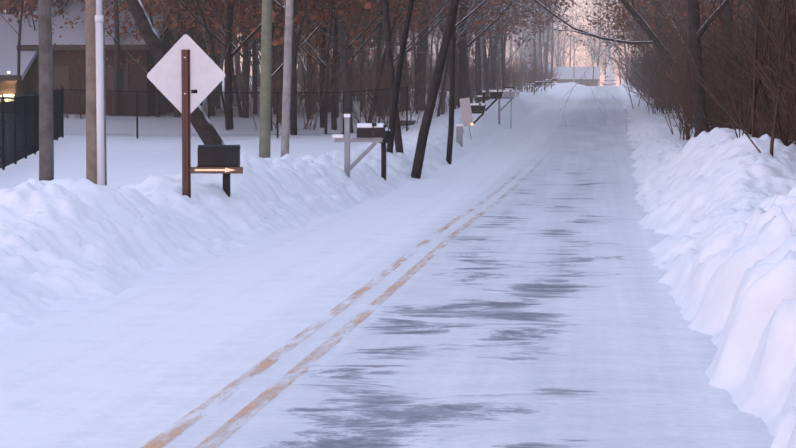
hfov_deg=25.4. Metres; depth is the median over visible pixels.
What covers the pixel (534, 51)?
tall tree
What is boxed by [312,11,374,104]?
sapling
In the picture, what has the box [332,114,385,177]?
mailbox
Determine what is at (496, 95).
mailbox cluster
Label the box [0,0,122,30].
tree
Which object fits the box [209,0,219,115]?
tree trunk
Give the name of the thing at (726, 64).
brush
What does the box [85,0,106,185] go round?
utility pole
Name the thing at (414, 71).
brush
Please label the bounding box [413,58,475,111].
brush
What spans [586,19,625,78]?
tall tree
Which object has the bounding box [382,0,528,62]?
tree
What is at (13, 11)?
tall tree
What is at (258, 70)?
tall tree
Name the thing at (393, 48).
tall tree
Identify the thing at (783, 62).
tall brush
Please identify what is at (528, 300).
road
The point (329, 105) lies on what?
tall tree
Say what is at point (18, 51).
tree
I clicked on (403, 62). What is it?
sapling
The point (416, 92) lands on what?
tree
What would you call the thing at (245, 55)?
tree
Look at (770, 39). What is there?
brush
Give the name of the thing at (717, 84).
brush
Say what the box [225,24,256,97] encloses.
tree
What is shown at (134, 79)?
house
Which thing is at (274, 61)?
tree
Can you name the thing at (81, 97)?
brush
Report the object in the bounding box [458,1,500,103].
sapling
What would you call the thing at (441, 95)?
tree
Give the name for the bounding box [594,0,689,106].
tree
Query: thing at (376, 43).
tree
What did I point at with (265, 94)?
utility pole greenish
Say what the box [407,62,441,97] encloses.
brush
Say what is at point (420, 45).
sapling
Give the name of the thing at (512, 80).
brush
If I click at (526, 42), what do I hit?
tall tree
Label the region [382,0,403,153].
roadside tree
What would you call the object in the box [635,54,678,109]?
brush
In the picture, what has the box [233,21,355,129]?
brush
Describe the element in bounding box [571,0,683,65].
tree
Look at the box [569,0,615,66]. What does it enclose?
tall tree
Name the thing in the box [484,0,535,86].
tall tree
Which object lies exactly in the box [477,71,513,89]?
brush
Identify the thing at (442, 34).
sapling
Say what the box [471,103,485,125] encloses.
black mailbox post
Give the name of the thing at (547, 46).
tall tree
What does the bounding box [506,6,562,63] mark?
tall tree
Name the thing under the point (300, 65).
tall tree
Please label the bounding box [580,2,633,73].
tall tree
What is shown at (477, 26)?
sapling
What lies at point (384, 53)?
tree
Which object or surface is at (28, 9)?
leafy beech
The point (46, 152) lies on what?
utility pole
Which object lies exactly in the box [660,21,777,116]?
brush
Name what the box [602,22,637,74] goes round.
tall tree
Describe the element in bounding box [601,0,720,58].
arch tree
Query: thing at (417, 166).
roadside tree
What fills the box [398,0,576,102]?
tree
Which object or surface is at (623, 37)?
tree
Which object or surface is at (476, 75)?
tree
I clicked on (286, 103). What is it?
pale utility pole
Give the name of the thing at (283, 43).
leafy beech
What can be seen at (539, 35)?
tall tree
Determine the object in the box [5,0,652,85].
sky
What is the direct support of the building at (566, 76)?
on the snow ground
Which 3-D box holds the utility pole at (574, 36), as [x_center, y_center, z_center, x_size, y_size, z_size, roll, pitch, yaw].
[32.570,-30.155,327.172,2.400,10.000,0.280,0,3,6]
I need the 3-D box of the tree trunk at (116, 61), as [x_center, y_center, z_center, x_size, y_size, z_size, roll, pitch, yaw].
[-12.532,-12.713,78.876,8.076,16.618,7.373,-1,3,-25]
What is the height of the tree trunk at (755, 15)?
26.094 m
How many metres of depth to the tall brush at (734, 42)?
82.01 m
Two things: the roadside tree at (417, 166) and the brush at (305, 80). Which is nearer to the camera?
the roadside tree at (417, 166)
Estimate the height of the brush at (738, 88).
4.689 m
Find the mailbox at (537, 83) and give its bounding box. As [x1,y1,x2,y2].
[531,81,541,94]
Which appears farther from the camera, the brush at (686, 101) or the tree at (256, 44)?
the tree at (256, 44)
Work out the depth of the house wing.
79.17 m
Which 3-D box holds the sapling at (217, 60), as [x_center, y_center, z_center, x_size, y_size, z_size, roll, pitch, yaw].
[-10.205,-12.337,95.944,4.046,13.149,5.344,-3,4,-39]
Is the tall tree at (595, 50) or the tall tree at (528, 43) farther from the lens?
the tall tree at (595, 50)
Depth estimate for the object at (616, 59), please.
521.72 m
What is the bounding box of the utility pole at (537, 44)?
[536,7,538,85]
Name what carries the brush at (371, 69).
on the snow ground
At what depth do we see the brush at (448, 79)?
112.67 m
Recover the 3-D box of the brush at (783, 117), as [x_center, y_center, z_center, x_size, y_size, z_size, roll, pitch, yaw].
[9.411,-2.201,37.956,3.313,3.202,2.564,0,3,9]
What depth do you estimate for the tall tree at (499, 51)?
183.28 m
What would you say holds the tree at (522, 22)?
on the snow ground
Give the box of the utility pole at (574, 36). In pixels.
[568,34,580,82]
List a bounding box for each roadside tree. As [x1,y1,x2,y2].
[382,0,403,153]
[386,0,413,153]
[411,0,458,178]
[446,0,599,163]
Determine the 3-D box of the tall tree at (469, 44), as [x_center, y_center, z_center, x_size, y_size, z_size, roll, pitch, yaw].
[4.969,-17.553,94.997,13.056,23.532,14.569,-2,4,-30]
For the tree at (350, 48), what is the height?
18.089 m
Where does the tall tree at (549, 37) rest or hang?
on the snow ground
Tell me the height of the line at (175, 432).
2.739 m
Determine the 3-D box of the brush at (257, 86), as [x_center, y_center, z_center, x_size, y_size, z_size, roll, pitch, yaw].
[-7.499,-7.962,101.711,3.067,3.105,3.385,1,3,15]
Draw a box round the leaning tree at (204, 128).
[31,0,224,144]
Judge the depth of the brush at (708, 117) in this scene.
59.27 m
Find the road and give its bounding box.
[0,86,773,447]
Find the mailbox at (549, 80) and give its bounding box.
[542,79,550,90]
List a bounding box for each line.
[144,266,398,447]
[237,266,413,415]
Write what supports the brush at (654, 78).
on the snow ground
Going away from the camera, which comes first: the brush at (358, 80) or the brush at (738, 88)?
the brush at (738, 88)
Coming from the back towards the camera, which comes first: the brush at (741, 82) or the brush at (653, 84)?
the brush at (653, 84)
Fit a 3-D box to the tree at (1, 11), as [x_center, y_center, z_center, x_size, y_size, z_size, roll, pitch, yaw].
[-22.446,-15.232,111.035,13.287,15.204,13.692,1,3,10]
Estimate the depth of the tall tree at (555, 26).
419.88 m
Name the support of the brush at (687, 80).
on the snow ground
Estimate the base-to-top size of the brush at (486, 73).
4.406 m
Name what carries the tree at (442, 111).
on the snow ground
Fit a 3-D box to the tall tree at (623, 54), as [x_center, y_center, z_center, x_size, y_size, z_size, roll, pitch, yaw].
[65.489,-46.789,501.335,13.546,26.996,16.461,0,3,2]
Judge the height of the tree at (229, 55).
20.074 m
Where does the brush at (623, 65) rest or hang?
on the snow ground
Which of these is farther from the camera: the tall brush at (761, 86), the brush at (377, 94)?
the brush at (377, 94)
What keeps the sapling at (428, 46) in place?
on the snow ground
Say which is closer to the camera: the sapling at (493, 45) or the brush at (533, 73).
the sapling at (493, 45)
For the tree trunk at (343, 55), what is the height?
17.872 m
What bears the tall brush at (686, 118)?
on the snow ground
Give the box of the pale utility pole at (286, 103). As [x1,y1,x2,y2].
[280,0,293,157]
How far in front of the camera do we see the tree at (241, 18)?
64.90 m
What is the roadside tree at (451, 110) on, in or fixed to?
on the snow ground
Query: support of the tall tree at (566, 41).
on the snow ground
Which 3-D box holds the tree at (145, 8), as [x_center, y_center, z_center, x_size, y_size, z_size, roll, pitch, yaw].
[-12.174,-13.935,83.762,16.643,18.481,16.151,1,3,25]
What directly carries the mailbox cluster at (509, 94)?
on the snow ground
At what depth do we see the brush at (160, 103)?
80.18 m
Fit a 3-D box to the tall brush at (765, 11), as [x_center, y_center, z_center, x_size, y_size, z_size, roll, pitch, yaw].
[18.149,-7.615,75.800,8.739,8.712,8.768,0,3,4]
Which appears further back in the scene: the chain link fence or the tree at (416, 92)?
the tree at (416, 92)
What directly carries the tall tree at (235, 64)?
on the snow ground
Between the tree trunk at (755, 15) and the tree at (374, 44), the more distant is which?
the tree at (374, 44)
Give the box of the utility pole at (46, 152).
[38,0,53,180]
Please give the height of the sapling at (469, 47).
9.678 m
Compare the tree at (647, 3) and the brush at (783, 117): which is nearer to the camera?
the brush at (783, 117)
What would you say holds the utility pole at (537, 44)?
on the snow ground
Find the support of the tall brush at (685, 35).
on the snow ground
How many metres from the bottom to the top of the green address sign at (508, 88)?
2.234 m
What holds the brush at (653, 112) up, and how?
on the snow ground
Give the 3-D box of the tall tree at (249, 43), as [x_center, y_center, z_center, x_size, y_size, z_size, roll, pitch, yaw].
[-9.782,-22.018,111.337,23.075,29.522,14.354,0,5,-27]
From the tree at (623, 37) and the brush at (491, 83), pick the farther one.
the brush at (491, 83)
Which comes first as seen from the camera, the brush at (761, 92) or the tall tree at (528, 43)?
the brush at (761, 92)
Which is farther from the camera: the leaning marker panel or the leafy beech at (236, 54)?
the leafy beech at (236, 54)
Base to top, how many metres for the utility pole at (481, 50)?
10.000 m
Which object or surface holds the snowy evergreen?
on the snow ground
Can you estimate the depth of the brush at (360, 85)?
87.03 m
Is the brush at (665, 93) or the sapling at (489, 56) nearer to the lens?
the brush at (665, 93)
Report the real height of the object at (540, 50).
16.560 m
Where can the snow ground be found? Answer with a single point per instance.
(718, 204)
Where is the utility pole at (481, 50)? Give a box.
[480,6,482,83]
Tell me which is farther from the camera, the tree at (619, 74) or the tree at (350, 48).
the tree at (619, 74)
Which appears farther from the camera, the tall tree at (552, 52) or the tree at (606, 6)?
the tall tree at (552, 52)
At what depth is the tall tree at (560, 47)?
477.86 m
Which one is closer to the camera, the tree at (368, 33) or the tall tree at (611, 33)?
the tree at (368, 33)
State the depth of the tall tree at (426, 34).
97.08 m
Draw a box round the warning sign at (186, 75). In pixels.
[147,34,225,197]
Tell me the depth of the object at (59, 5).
81.57 m
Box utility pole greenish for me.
[259,0,271,157]
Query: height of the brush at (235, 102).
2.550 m
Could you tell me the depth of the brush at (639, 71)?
153.07 m
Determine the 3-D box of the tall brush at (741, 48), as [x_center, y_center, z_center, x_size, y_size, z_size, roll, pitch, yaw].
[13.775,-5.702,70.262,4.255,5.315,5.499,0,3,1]
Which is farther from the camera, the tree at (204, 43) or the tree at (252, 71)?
the tree at (252, 71)
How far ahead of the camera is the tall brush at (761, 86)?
35.85 m
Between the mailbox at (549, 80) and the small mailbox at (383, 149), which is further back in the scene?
the mailbox at (549, 80)
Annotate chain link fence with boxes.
[0,85,407,169]
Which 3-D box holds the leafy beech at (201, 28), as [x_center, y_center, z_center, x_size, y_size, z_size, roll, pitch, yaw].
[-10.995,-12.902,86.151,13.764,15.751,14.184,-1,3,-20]
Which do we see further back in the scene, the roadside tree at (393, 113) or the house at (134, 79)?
the house at (134, 79)
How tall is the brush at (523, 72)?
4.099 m
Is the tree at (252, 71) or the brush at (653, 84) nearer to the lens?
the brush at (653, 84)
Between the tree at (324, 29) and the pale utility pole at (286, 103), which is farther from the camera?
the tree at (324, 29)
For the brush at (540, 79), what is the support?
on the snow ground
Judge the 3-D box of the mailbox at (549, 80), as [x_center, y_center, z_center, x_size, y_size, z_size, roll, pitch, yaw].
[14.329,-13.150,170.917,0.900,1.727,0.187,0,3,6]
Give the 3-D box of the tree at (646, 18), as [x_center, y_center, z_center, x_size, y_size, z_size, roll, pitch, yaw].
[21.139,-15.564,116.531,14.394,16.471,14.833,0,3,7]
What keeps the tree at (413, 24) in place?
on the snow ground
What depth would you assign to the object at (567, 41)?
482.21 m
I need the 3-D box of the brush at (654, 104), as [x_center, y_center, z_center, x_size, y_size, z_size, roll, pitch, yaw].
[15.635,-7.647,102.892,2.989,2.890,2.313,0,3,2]
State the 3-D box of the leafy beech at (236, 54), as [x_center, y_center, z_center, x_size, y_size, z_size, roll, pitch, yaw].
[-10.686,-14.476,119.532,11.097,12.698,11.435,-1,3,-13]
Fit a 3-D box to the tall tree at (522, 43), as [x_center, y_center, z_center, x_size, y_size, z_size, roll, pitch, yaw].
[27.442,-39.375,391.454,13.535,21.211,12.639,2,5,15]
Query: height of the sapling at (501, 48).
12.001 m
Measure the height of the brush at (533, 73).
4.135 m
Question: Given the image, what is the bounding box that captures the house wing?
[0,14,37,110]
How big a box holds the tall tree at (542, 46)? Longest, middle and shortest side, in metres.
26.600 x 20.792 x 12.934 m
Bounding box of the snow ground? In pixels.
[0,76,795,447]
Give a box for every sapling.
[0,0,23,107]
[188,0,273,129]
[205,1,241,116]
[215,28,220,108]
[232,28,251,102]
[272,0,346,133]
[299,49,306,112]
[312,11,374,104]
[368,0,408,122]
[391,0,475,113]
[400,10,404,109]
[409,8,443,88]
[418,5,423,92]
[430,7,449,80]
[431,0,472,102]
[431,10,494,66]
[432,3,455,108]
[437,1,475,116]
[448,0,505,105]
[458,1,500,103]
[467,3,519,89]
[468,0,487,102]
[470,0,526,90]
[483,1,504,99]
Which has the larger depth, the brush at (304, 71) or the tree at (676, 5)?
the brush at (304, 71)
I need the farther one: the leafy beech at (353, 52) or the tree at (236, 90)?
the leafy beech at (353, 52)
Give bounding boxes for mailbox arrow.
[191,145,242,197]
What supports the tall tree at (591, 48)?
on the snow ground
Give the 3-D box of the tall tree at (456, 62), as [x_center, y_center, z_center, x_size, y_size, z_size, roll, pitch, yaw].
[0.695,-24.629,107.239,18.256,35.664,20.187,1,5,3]
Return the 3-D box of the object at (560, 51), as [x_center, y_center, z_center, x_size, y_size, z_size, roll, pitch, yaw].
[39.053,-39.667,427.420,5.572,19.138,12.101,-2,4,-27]
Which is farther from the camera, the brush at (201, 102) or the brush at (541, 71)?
the brush at (541, 71)
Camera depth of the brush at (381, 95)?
86.06 m
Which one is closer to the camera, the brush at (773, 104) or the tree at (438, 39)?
the brush at (773, 104)
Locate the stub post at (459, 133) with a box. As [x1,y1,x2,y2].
[456,124,462,147]
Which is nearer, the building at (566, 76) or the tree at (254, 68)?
the tree at (254, 68)
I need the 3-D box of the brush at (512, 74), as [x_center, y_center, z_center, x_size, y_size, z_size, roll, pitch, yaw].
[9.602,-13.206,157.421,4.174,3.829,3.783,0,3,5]
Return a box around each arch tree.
[475,0,688,130]
[541,0,668,51]
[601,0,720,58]
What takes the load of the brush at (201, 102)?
on the snow ground
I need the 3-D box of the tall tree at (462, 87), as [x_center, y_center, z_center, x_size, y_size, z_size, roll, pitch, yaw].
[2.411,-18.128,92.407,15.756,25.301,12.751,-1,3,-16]
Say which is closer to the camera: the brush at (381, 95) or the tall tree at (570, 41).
the brush at (381, 95)
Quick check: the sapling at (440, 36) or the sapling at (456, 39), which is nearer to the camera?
the sapling at (456, 39)
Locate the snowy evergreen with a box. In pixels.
[603,60,615,85]
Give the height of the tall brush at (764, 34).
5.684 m
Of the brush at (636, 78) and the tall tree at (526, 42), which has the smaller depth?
the brush at (636, 78)
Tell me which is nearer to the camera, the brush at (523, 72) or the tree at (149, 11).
the tree at (149, 11)
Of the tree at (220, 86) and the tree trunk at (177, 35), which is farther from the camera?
the tree trunk at (177, 35)
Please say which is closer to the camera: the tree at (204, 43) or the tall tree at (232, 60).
the tree at (204, 43)
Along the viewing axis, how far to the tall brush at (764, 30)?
70.55 m
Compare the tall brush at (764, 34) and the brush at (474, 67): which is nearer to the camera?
the tall brush at (764, 34)
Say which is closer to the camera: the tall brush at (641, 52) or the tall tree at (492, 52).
the tall brush at (641, 52)
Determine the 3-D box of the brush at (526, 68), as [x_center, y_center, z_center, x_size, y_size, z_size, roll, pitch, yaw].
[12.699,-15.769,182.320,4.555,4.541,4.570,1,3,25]
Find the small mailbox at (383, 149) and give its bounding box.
[379,127,390,179]
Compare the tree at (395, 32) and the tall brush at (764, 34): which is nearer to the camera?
the tall brush at (764, 34)
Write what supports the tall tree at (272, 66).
on the snow ground
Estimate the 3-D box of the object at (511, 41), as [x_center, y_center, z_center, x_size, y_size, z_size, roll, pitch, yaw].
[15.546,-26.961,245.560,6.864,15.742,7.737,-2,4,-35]
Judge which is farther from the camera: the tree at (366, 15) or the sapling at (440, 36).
the sapling at (440, 36)
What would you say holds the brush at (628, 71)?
on the snow ground
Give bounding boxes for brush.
[33,56,113,118]
[138,85,171,115]
[172,85,218,116]
[222,72,259,106]
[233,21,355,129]
[235,57,260,98]
[249,68,277,106]
[297,60,319,95]
[297,62,318,101]
[297,63,330,112]
[306,57,372,105]
[325,50,418,129]
[330,35,431,125]
[330,51,375,103]
[348,48,417,115]
[356,39,437,109]
[356,49,395,89]
[368,74,405,115]
[399,69,431,110]
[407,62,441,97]
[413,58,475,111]
[428,59,481,102]
[469,51,509,100]
[469,54,498,87]
[469,60,517,101]
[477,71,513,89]
[488,55,521,89]
[490,56,526,90]
[496,59,527,96]
[507,52,545,91]
[507,53,545,88]
[509,53,538,89]
[510,56,555,91]
[519,60,550,85]
[535,70,548,86]
[539,65,561,85]
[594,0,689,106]
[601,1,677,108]
[610,3,683,100]
[616,53,638,83]
[619,54,637,89]
[624,56,650,98]
[625,32,737,133]
[625,56,642,89]
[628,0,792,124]
[629,51,656,90]
[632,29,688,113]
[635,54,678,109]
[636,52,682,114]
[637,60,659,107]
[641,61,691,118]
[641,69,671,109]
[648,10,717,94]
[652,36,744,126]
[657,0,776,139]
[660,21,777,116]
[663,48,757,139]
[667,0,770,105]
[672,0,795,129]
[678,15,795,142]
[678,80,742,139]
[683,5,794,121]
[688,0,795,155]
[688,12,794,137]
[694,0,795,145]
[698,0,795,144]
[701,1,793,128]
[709,17,775,110]
[710,8,795,143]
[712,1,794,48]
[718,2,794,71]
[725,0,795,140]
[732,0,794,39]
[737,43,795,143]
[749,0,795,145]
[762,54,795,143]
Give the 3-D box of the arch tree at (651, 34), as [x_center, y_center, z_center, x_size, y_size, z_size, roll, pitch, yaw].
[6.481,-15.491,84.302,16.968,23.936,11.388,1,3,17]
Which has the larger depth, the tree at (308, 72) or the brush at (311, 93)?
the brush at (311, 93)
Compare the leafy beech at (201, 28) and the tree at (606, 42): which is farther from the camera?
the tree at (606, 42)
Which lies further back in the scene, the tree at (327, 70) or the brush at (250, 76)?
the brush at (250, 76)
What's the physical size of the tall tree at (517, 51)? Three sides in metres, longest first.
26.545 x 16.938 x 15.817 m
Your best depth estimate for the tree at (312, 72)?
89.40 m
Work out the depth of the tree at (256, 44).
98.76 m
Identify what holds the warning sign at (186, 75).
on the snow ground
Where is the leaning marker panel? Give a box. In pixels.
[459,97,473,139]
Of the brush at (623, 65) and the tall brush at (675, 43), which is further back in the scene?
the brush at (623, 65)
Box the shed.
[526,64,552,82]
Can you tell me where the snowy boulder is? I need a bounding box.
[399,112,415,125]
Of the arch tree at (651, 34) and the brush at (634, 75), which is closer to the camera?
the arch tree at (651, 34)
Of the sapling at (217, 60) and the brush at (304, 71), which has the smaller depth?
the sapling at (217, 60)
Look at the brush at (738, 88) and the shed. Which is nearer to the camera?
the brush at (738, 88)
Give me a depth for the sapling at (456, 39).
97.42 m
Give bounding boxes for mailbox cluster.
[477,90,502,110]
[498,90,514,124]
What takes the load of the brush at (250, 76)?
on the snow ground
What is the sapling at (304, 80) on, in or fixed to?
on the snow ground
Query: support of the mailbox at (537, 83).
on the snow ground
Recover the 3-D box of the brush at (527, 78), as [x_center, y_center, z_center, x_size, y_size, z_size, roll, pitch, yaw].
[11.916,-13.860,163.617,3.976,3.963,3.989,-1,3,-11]
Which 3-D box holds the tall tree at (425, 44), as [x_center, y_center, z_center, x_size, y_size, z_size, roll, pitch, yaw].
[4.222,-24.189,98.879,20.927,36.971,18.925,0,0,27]
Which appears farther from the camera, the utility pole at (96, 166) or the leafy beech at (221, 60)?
the leafy beech at (221, 60)
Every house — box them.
[17,0,208,116]
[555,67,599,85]
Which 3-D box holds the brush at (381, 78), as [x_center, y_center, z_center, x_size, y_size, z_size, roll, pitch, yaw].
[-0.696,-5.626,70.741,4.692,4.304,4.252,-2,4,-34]
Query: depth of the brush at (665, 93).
87.14 m
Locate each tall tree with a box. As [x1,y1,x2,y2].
[9,0,18,13]
[37,15,38,93]
[220,34,224,85]
[231,34,233,89]
[234,35,240,89]
[240,23,251,101]
[256,51,259,86]
[271,34,273,103]
[298,45,303,82]
[318,22,330,111]
[384,12,396,105]
[402,0,514,109]
[414,0,430,110]
[428,0,467,108]
[443,0,458,105]
[467,0,573,97]
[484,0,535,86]
[488,4,527,83]
[488,26,528,76]
[496,0,577,88]
[497,8,536,67]
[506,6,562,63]
[509,11,551,69]
[510,0,565,75]
[511,10,563,58]
[513,3,591,78]
[515,1,577,79]
[515,4,569,63]
[516,19,561,76]
[521,0,561,70]
[526,1,577,81]
[536,6,585,66]
[542,14,578,77]
[549,2,597,66]
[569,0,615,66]
[572,9,606,66]
[577,20,626,82]
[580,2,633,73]
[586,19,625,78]
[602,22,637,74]
[611,20,637,80]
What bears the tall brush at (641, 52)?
on the snow ground
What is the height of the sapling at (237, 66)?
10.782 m
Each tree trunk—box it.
[209,0,219,115]
[688,0,729,136]
[721,0,734,116]
[748,0,764,136]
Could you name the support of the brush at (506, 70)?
on the snow ground
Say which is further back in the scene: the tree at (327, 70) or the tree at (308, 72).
the tree at (308, 72)
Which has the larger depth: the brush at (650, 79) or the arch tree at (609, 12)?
the arch tree at (609, 12)
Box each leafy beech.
[0,0,37,14]
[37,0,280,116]
[108,0,261,52]
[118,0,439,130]
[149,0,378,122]
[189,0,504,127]
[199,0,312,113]
[208,18,260,101]
[215,17,260,64]
[222,17,371,59]
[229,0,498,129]
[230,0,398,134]
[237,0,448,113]
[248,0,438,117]
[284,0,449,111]
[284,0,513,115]
[297,23,415,72]
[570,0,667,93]
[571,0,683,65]
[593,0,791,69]
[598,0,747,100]
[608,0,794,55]
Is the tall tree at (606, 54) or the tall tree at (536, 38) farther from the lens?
the tall tree at (606, 54)
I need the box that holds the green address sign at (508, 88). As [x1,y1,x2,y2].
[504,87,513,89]
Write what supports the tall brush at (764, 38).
on the snow ground
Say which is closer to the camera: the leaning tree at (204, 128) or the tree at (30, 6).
the leaning tree at (204, 128)
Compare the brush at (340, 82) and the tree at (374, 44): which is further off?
the tree at (374, 44)
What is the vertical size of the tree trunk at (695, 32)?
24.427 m
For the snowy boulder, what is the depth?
70.88 m
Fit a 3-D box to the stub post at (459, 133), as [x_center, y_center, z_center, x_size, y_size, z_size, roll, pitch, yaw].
[2.061,-2.856,59.246,0.240,0.965,0.240,0,3,6]
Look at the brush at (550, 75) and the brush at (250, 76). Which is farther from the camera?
the brush at (550, 75)
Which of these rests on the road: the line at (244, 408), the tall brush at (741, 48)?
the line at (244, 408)
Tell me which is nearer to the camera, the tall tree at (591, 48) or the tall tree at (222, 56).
the tall tree at (222, 56)
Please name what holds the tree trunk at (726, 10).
on the snow ground
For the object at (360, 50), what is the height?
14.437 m

